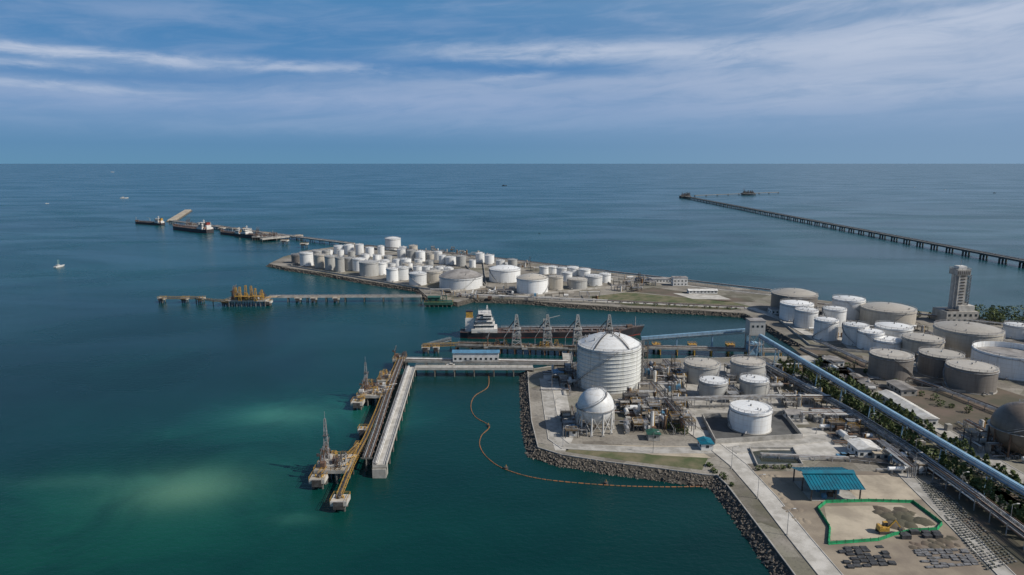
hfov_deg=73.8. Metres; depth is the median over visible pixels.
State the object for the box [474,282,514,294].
process unit
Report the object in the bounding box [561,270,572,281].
storage tank
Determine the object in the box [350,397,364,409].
mooring dolphin
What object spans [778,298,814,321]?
storage tank
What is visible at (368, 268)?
storage tank
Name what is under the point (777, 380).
process unit
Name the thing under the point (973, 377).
storage tank
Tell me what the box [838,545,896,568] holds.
tarpaulin pile
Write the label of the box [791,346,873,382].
brown field
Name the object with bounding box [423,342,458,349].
catwalk
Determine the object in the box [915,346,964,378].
storage tank
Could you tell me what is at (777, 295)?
storage tank
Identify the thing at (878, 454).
substation building
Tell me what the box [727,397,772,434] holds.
storage tank
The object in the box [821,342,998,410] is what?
pipe rack
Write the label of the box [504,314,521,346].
loading tower
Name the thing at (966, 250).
long trestle
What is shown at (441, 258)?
storage tank
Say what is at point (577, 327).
loading tower
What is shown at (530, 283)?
storage tank
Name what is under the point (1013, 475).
tree row
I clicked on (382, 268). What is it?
storage tank
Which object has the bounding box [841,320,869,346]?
storage tank
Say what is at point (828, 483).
open shed
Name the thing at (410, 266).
storage tank
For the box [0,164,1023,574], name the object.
sea water
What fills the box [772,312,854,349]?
bund wall
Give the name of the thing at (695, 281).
pipe rack
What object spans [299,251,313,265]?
storage tank
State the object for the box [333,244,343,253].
storage tank
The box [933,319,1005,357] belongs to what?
storage tank
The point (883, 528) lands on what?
excavator
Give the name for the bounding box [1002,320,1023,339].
storage tank
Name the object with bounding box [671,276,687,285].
control building
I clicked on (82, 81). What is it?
sky
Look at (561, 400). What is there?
concrete pavement
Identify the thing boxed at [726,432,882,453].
plant road
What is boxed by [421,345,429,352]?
mooring dolphin
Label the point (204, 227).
tanker ship
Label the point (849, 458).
pipe rack
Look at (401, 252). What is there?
storage tank
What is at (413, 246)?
storage tank
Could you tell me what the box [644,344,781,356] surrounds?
trestle
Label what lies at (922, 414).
warehouse
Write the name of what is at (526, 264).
process unit
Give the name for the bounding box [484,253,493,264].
storage tank
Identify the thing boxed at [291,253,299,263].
storage tank
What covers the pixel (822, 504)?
site hoarding fence
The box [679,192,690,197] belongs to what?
island berth platform
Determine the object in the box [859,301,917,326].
storage tank
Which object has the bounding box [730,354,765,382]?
storage tank
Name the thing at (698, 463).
grass verge
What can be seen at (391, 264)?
storage tank
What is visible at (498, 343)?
berth manifold
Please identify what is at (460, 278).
storage tank
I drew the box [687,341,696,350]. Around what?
mooring dolphin
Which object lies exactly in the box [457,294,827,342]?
terminal road
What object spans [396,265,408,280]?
storage tank
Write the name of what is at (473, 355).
jetty control building
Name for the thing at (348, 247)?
storage tank
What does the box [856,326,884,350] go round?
storage tank
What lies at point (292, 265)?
bund wall
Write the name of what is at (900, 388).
warehouse
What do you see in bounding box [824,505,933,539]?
sand lot
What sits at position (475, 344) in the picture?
ship berth
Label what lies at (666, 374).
process unit
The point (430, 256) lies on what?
storage tank
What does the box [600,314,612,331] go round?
loading tower
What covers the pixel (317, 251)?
storage tank
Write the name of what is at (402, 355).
loading platform
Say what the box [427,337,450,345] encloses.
catwalk
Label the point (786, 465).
bund wall
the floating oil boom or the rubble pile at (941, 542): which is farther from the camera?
the floating oil boom
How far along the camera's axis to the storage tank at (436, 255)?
834.43 m
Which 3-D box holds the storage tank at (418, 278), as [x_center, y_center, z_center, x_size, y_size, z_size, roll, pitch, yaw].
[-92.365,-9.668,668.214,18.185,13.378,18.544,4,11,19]
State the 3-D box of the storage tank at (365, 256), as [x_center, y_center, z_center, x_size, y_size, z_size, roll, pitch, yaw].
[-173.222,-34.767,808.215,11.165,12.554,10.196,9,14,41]
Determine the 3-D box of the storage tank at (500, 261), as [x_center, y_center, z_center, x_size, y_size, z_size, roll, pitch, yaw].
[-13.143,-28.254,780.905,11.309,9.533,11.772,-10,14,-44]
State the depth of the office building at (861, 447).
276.60 m
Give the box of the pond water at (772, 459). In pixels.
[753,450,799,463]
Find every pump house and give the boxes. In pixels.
[569,424,578,435]
[645,428,661,440]
[697,436,714,450]
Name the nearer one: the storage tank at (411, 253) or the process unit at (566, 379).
the process unit at (566, 379)
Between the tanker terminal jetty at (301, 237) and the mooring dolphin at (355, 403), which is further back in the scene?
the tanker terminal jetty at (301, 237)
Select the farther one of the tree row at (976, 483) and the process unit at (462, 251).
the process unit at (462, 251)
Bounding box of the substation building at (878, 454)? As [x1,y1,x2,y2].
[871,446,889,459]
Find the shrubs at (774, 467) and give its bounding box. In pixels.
[755,463,791,470]
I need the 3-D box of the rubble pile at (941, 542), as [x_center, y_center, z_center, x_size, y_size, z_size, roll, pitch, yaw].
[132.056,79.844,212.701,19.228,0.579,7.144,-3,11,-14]
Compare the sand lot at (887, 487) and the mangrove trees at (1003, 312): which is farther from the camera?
the mangrove trees at (1003, 312)
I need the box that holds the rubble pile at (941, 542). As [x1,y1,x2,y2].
[908,535,960,549]
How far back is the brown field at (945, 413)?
337.54 m
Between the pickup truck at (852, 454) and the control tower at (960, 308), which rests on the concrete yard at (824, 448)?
the pickup truck at (852, 454)
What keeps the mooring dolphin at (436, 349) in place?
in the sea water at (144, 430)
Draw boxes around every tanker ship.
[135,216,164,224]
[172,220,213,232]
[220,227,241,235]
[240,225,273,239]
[460,305,643,338]
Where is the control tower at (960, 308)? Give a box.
[931,260,978,322]
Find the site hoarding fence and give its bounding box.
[817,498,942,544]
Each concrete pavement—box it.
[543,375,573,449]
[674,293,728,298]
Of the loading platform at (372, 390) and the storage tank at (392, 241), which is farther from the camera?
the storage tank at (392, 241)
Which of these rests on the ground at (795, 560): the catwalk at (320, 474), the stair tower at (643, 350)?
the stair tower at (643, 350)
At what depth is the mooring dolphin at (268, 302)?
581.46 m
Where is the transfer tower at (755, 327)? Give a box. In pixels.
[744,318,765,356]
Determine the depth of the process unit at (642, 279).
678.20 m
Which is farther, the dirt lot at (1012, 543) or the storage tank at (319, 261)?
the storage tank at (319, 261)
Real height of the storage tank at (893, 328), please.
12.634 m
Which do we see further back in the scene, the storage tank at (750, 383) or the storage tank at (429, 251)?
the storage tank at (429, 251)
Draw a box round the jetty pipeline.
[361,358,403,471]
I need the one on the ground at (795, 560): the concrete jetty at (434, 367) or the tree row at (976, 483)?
the tree row at (976, 483)
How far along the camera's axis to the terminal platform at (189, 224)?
1272.86 m
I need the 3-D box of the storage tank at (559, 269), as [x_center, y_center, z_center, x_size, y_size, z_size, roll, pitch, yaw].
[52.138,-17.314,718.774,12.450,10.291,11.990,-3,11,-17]
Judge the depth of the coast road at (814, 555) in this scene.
231.44 m
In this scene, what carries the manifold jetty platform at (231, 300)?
in the sea water at (144, 430)
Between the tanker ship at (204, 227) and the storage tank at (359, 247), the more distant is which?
the tanker ship at (204, 227)
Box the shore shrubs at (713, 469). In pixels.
[706,462,733,486]
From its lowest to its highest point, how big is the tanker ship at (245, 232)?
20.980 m
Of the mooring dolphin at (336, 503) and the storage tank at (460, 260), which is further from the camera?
the storage tank at (460, 260)
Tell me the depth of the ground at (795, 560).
343.34 m
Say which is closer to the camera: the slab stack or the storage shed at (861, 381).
the slab stack
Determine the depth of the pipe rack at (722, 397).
331.10 m
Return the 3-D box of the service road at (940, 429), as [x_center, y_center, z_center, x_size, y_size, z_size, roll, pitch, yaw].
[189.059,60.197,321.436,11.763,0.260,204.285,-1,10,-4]
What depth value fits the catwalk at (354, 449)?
278.32 m
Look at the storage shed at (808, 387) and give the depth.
353.54 m
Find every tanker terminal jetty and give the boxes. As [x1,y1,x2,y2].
[169,220,354,244]
[260,234,301,241]
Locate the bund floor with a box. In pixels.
[705,415,797,438]
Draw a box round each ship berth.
[455,341,574,355]
[567,344,648,356]
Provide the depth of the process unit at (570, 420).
303.44 m
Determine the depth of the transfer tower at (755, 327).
422.20 m
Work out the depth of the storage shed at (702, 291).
620.44 m
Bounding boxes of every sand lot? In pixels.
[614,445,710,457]
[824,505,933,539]
[851,475,921,499]
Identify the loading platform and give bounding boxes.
[313,412,356,483]
[356,362,396,405]
[392,345,406,368]
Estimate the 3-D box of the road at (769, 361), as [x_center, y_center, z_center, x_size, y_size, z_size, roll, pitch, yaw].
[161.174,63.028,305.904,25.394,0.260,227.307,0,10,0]
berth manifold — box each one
[484,332,509,352]
[522,339,562,354]
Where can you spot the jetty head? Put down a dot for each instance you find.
(379, 473)
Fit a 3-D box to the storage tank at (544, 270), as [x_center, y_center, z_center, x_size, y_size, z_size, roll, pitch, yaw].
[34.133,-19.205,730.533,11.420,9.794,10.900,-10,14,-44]
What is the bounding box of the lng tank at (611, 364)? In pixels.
[577,331,641,394]
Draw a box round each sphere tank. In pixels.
[575,385,615,436]
[986,399,1023,459]
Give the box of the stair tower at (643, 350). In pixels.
[572,340,648,386]
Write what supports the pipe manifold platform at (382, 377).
in the sea water at (144, 430)
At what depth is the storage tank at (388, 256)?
793.95 m
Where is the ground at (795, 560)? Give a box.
[269,245,1023,574]
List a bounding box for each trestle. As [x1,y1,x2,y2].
[562,351,572,365]
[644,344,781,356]
[684,196,1023,265]
[694,192,778,196]
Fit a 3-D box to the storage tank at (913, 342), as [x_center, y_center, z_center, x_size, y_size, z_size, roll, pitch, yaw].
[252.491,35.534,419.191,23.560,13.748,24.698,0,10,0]
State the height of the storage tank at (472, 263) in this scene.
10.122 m
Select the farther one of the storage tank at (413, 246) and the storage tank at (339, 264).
the storage tank at (413, 246)
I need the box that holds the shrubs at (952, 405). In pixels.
[844,362,989,422]
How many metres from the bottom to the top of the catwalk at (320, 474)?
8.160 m
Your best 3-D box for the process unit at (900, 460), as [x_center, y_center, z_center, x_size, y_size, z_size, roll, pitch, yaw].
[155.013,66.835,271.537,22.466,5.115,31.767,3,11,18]
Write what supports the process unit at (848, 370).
on the ground at (795, 560)
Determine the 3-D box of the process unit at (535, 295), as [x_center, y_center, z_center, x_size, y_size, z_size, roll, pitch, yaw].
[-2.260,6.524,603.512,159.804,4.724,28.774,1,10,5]
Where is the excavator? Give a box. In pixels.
[875,520,902,534]
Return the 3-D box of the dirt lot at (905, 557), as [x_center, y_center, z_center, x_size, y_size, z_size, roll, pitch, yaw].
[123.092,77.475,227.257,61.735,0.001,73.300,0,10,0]
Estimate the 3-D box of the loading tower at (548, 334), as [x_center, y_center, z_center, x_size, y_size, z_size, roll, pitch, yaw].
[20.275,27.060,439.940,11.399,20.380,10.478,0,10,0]
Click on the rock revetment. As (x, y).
(766, 550)
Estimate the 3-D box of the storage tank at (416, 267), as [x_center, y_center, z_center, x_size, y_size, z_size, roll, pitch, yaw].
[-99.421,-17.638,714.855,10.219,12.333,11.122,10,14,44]
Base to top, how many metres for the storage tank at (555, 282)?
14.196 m
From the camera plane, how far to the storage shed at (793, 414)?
315.68 m
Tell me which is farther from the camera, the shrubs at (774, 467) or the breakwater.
the breakwater
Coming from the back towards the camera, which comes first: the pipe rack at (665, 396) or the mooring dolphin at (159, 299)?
the mooring dolphin at (159, 299)
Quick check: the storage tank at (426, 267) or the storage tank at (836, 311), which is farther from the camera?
the storage tank at (426, 267)
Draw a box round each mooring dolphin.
[157,296,166,302]
[264,300,272,305]
[294,297,302,302]
[308,471,328,488]
[330,492,350,511]
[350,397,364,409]
[354,441,365,455]
[357,424,368,437]
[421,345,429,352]
[433,344,439,352]
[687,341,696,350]
[725,341,734,346]
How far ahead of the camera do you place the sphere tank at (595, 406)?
296.82 m
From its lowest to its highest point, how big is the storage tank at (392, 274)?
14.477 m
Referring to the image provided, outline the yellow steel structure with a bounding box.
[234,285,263,300]
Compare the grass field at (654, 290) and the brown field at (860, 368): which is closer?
the brown field at (860, 368)
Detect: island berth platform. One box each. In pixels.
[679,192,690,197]
[741,188,755,194]
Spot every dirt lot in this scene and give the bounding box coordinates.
[754,471,992,574]
[935,486,1023,574]
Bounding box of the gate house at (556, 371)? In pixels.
[553,369,563,378]
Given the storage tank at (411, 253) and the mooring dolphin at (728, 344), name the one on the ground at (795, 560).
the storage tank at (411, 253)
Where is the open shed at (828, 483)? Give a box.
[791,467,865,500]
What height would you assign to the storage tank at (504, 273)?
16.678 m
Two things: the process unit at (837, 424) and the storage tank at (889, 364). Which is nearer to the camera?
the process unit at (837, 424)
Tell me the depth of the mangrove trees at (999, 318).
501.52 m
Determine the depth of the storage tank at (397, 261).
768.62 m
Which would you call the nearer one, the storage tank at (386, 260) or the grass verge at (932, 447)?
the grass verge at (932, 447)
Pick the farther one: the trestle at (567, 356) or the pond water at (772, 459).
the trestle at (567, 356)
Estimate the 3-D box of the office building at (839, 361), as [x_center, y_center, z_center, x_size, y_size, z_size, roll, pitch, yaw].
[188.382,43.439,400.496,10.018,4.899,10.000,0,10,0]
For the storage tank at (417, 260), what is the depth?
757.74 m
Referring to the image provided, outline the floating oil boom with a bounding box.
[470,373,701,486]
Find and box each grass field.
[590,292,749,309]
[631,287,754,301]
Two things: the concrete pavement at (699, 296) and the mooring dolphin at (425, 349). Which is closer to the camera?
the mooring dolphin at (425, 349)
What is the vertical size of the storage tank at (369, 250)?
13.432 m
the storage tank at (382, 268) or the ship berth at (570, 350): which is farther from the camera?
the storage tank at (382, 268)
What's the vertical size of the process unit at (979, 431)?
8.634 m
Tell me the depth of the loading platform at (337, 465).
263.92 m
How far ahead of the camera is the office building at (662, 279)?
677.98 m
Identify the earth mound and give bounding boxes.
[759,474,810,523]
[872,506,935,529]
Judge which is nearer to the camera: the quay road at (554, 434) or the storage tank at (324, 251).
the quay road at (554, 434)
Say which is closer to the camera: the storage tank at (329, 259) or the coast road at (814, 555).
the coast road at (814, 555)
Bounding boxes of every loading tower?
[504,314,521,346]
[535,314,552,345]
[565,314,582,346]
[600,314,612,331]
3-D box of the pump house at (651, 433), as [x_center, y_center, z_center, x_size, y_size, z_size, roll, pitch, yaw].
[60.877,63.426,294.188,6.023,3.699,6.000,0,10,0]
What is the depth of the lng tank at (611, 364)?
351.61 m
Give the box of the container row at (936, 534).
[900,529,943,538]
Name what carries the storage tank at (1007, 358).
on the ground at (795, 560)
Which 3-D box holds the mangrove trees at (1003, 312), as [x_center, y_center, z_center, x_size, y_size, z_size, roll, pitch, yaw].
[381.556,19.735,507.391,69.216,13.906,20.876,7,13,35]
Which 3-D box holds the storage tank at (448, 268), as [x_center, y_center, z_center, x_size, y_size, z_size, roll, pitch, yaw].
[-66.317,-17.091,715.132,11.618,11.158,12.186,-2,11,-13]
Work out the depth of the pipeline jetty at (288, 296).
598.62 m
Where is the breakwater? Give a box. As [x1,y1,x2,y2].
[166,209,191,221]
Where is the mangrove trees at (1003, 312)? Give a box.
[974,304,1023,320]
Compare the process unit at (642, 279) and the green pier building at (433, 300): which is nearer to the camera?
the green pier building at (433, 300)
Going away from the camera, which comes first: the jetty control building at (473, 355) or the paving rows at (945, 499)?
the paving rows at (945, 499)
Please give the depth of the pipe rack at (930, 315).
503.94 m
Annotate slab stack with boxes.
[914,548,979,567]
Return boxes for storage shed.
[687,289,717,293]
[768,307,779,313]
[782,409,806,419]
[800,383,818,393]
[849,373,877,390]
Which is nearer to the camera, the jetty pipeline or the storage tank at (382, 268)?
the jetty pipeline
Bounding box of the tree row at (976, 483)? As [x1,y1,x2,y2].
[777,358,1023,529]
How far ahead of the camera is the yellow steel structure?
578.11 m
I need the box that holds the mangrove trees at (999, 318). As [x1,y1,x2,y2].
[975,308,1023,324]
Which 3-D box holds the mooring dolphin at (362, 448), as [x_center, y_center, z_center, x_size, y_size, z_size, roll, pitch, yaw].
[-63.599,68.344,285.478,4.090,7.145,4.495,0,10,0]
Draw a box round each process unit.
[425,246,479,257]
[430,289,599,300]
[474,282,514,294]
[505,257,538,270]
[541,361,580,395]
[560,405,586,437]
[606,382,695,434]
[611,272,655,285]
[611,281,641,291]
[638,354,687,392]
[724,362,742,403]
[766,363,822,408]
[800,407,880,446]
[808,311,932,338]
[817,354,880,392]
[875,439,941,480]
[944,419,1023,463]
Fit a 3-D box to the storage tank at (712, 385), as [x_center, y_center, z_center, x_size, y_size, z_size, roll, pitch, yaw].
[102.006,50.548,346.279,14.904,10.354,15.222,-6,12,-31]
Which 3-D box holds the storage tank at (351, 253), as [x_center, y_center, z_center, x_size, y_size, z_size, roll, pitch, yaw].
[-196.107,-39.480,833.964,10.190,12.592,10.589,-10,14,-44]
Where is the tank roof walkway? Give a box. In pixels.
[585,328,628,348]
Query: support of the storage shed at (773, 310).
on the ground at (795, 560)
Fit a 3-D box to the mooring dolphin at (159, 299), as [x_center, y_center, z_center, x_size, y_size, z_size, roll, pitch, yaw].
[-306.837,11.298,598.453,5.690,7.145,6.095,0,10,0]
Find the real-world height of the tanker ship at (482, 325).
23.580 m
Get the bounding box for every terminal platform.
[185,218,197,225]
[252,227,281,240]
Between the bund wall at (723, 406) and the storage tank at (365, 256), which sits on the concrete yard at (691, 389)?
the bund wall at (723, 406)
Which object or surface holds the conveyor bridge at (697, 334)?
on the trestle at (694, 348)
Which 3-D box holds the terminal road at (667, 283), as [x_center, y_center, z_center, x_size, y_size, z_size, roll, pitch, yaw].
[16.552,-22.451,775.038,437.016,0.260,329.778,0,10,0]
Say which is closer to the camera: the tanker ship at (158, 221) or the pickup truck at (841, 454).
the pickup truck at (841, 454)
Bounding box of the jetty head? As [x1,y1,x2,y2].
[372,464,387,477]
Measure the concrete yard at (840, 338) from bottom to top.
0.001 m
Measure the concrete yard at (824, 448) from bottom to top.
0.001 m
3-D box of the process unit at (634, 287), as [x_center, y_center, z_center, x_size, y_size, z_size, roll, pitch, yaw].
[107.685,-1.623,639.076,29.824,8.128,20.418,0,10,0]
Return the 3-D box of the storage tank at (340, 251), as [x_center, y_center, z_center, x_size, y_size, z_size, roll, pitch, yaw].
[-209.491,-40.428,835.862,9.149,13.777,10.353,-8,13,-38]
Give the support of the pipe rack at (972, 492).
on the ground at (795, 560)
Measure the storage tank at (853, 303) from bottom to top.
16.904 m
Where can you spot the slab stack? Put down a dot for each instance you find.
(924, 552)
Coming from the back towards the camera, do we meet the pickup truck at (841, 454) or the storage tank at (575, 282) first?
the storage tank at (575, 282)
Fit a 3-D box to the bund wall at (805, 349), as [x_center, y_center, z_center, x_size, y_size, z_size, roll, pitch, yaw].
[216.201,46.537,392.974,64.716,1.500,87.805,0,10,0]
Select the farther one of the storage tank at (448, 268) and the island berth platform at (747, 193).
the island berth platform at (747, 193)
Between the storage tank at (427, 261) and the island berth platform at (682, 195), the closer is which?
the storage tank at (427, 261)
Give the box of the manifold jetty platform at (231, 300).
[225,285,279,306]
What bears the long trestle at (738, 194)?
in the sea water at (144, 430)
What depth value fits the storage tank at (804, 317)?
489.30 m
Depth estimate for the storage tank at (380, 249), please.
865.01 m
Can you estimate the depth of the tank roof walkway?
357.87 m
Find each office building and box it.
[648,277,670,282]
[822,355,845,366]
[847,437,882,457]
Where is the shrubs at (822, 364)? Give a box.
[814,357,840,376]
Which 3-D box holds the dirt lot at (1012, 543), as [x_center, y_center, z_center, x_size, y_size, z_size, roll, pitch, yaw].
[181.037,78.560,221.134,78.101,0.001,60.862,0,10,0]
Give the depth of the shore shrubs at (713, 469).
258.58 m
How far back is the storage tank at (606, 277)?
675.48 m
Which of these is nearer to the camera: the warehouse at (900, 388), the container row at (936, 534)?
the container row at (936, 534)
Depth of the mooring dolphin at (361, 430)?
301.53 m
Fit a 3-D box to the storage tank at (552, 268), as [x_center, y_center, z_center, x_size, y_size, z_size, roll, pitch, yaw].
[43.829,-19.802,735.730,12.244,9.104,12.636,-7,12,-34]
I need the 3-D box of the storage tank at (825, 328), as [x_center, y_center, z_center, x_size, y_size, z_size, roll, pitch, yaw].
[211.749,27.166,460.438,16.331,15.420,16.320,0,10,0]
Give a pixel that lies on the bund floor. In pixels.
(720, 428)
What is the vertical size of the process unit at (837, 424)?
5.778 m
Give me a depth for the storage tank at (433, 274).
675.50 m
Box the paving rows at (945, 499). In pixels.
[919,482,1016,569]
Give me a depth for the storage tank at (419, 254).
823.16 m
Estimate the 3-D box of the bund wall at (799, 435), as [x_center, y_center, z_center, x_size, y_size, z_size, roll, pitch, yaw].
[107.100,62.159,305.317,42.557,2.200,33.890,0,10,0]
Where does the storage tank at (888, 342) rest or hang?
on the ground at (795, 560)
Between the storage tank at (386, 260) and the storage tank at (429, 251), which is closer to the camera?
the storage tank at (386, 260)
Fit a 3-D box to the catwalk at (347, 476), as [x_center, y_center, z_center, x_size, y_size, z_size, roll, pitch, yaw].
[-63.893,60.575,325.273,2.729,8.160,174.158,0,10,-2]
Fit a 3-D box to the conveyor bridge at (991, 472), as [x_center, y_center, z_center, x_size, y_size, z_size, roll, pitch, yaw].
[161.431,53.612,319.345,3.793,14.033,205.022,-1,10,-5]
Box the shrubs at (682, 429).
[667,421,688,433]
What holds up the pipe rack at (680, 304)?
on the ground at (795, 560)
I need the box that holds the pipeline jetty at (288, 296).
[269,294,421,301]
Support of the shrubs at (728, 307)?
on the ground at (795, 560)
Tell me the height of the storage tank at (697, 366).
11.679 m
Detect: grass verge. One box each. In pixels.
[566,449,707,469]
[773,361,1022,508]
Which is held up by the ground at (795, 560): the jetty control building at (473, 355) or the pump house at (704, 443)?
the pump house at (704, 443)
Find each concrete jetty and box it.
[372,366,414,476]
[405,357,567,370]
[414,363,533,376]
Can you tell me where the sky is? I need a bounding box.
[0,0,1023,163]
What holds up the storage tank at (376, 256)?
on the ground at (795, 560)
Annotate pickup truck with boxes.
[836,452,846,455]
[846,452,857,456]
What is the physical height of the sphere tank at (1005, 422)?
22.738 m
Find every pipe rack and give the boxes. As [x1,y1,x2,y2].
[365,245,771,294]
[456,293,744,310]
[645,394,831,409]
[649,381,693,435]
[755,357,1023,549]
[760,452,889,464]
[817,303,1003,323]
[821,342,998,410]
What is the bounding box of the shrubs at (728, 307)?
[603,298,736,308]
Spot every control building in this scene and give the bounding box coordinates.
[452,350,499,361]
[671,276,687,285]
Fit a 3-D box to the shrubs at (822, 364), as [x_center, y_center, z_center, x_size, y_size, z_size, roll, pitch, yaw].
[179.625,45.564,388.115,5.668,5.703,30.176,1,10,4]
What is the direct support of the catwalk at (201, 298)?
in the sea water at (144, 430)
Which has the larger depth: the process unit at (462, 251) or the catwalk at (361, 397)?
the process unit at (462, 251)
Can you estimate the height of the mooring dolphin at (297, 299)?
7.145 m
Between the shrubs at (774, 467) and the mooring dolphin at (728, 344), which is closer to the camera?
the shrubs at (774, 467)
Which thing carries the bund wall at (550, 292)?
on the ground at (795, 560)
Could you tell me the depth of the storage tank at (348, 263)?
752.50 m
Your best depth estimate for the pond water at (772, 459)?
274.55 m
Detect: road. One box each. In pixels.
[374,250,770,295]
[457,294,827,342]
[540,378,714,453]
[685,425,842,574]
[690,404,836,414]
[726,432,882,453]
[760,357,1022,528]
[800,355,1023,482]
[895,471,1015,574]
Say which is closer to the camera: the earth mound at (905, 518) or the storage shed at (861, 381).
the earth mound at (905, 518)
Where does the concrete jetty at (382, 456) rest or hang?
in the sea water at (144, 430)
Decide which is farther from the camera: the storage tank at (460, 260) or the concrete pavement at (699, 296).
the storage tank at (460, 260)
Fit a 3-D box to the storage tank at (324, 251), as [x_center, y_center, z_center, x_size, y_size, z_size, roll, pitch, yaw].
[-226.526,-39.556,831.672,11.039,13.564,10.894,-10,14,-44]
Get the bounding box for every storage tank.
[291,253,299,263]
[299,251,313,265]
[312,249,321,261]
[314,253,324,267]
[322,249,330,254]
[324,254,336,269]
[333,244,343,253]
[335,255,344,271]
[337,249,343,256]
[344,244,353,254]
[344,256,354,270]
[347,250,354,256]
[352,257,364,271]
[355,243,363,254]
[359,259,378,276]
[361,253,369,259]
[365,246,373,256]
[373,253,378,260]
[377,245,384,256]
[378,261,386,275]
[380,259,389,267]
[383,254,391,262]
[385,236,400,250]
[386,266,398,281]
[387,262,395,267]
[393,258,400,265]
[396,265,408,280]
[397,248,405,258]
[400,257,410,264]
[407,249,416,260]
[408,262,412,270]
[408,270,426,285]
[409,244,417,250]
[413,264,421,271]
[414,258,421,263]
[415,250,425,261]
[422,264,432,271]
[425,250,433,258]
[425,259,433,266]
[425,268,442,282]
[427,253,433,262]
[434,250,441,259]
[438,254,445,263]
[439,268,482,289]
[443,266,453,269]
[445,255,455,264]
[456,254,465,266]
[469,259,475,267]
[475,252,484,262]
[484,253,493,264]
[489,264,520,282]
[496,259,504,265]
[508,258,516,265]
[516,273,548,294]
[539,265,548,274]
[547,264,557,273]
[548,274,563,290]
[556,266,566,274]
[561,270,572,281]
[567,265,578,275]
[567,276,587,289]
[579,267,590,276]
[585,273,602,286]
[599,271,610,282]
[683,355,720,384]
[697,373,728,401]
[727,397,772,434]
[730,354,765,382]
[738,372,769,399]
[770,288,818,308]
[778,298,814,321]
[793,306,818,328]
[812,315,838,341]
[822,304,846,326]
[832,294,865,319]
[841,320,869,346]
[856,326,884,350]
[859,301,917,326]
[866,346,914,381]
[873,334,901,349]
[874,320,913,338]
[901,331,945,357]
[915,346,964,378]
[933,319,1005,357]
[942,357,999,394]
[970,339,1023,381]
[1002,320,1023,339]
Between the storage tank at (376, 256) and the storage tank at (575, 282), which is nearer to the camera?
the storage tank at (575, 282)
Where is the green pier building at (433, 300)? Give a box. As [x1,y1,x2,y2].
[424,295,453,306]
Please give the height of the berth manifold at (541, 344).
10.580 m
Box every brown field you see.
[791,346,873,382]
[878,383,1023,430]
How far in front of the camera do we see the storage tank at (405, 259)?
767.45 m
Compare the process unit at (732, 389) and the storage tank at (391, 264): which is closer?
the process unit at (732, 389)
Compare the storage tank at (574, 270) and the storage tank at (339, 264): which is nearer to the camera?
the storage tank at (574, 270)
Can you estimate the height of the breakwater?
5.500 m
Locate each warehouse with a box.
[879,389,939,426]
[886,379,917,395]
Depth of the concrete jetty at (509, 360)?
402.08 m
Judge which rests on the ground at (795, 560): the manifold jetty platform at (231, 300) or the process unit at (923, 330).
the process unit at (923, 330)
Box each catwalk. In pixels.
[162,296,228,305]
[317,466,326,487]
[337,356,400,498]
[344,441,361,456]
[358,393,366,408]
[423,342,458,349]
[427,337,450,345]
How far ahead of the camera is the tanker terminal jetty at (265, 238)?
1071.08 m
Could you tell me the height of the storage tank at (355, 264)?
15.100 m
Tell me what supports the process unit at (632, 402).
on the ground at (795, 560)
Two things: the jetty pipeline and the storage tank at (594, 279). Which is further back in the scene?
the storage tank at (594, 279)
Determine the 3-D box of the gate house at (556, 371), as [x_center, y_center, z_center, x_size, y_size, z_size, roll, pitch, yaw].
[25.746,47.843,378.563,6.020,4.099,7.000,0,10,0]
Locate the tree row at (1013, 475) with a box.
[786,355,1023,504]
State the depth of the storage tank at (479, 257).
812.79 m
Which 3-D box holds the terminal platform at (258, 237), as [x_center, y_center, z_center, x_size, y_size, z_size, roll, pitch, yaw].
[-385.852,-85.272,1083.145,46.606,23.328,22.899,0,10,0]
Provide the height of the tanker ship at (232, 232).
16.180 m
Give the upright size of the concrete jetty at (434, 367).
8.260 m
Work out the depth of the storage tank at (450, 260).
796.26 m
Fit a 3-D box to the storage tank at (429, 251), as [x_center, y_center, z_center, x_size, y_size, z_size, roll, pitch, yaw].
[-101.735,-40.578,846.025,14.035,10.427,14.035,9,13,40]
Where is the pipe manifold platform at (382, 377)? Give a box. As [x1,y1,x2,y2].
[377,369,393,383]
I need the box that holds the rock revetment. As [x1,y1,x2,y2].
[266,250,995,574]
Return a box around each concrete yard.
[646,365,808,426]
[703,427,849,463]
[838,327,923,348]
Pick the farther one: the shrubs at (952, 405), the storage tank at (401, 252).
the storage tank at (401, 252)
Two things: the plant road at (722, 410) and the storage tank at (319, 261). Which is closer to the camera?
the plant road at (722, 410)
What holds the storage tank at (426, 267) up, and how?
on the ground at (795, 560)
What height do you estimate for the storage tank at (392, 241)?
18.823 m
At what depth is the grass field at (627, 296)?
590.59 m
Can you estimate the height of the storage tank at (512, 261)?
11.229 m
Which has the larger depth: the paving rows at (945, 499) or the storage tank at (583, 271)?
the storage tank at (583, 271)
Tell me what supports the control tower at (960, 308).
on the ground at (795, 560)
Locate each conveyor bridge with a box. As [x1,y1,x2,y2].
[641,328,748,354]
[756,334,1023,498]
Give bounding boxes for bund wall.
[290,246,485,291]
[483,263,613,295]
[680,363,783,408]
[702,411,802,443]
[749,447,802,466]
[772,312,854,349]
[800,347,992,394]
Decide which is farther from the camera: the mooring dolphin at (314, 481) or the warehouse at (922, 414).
the warehouse at (922, 414)
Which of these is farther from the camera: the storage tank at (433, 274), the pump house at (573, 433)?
the storage tank at (433, 274)
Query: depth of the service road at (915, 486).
224.97 m

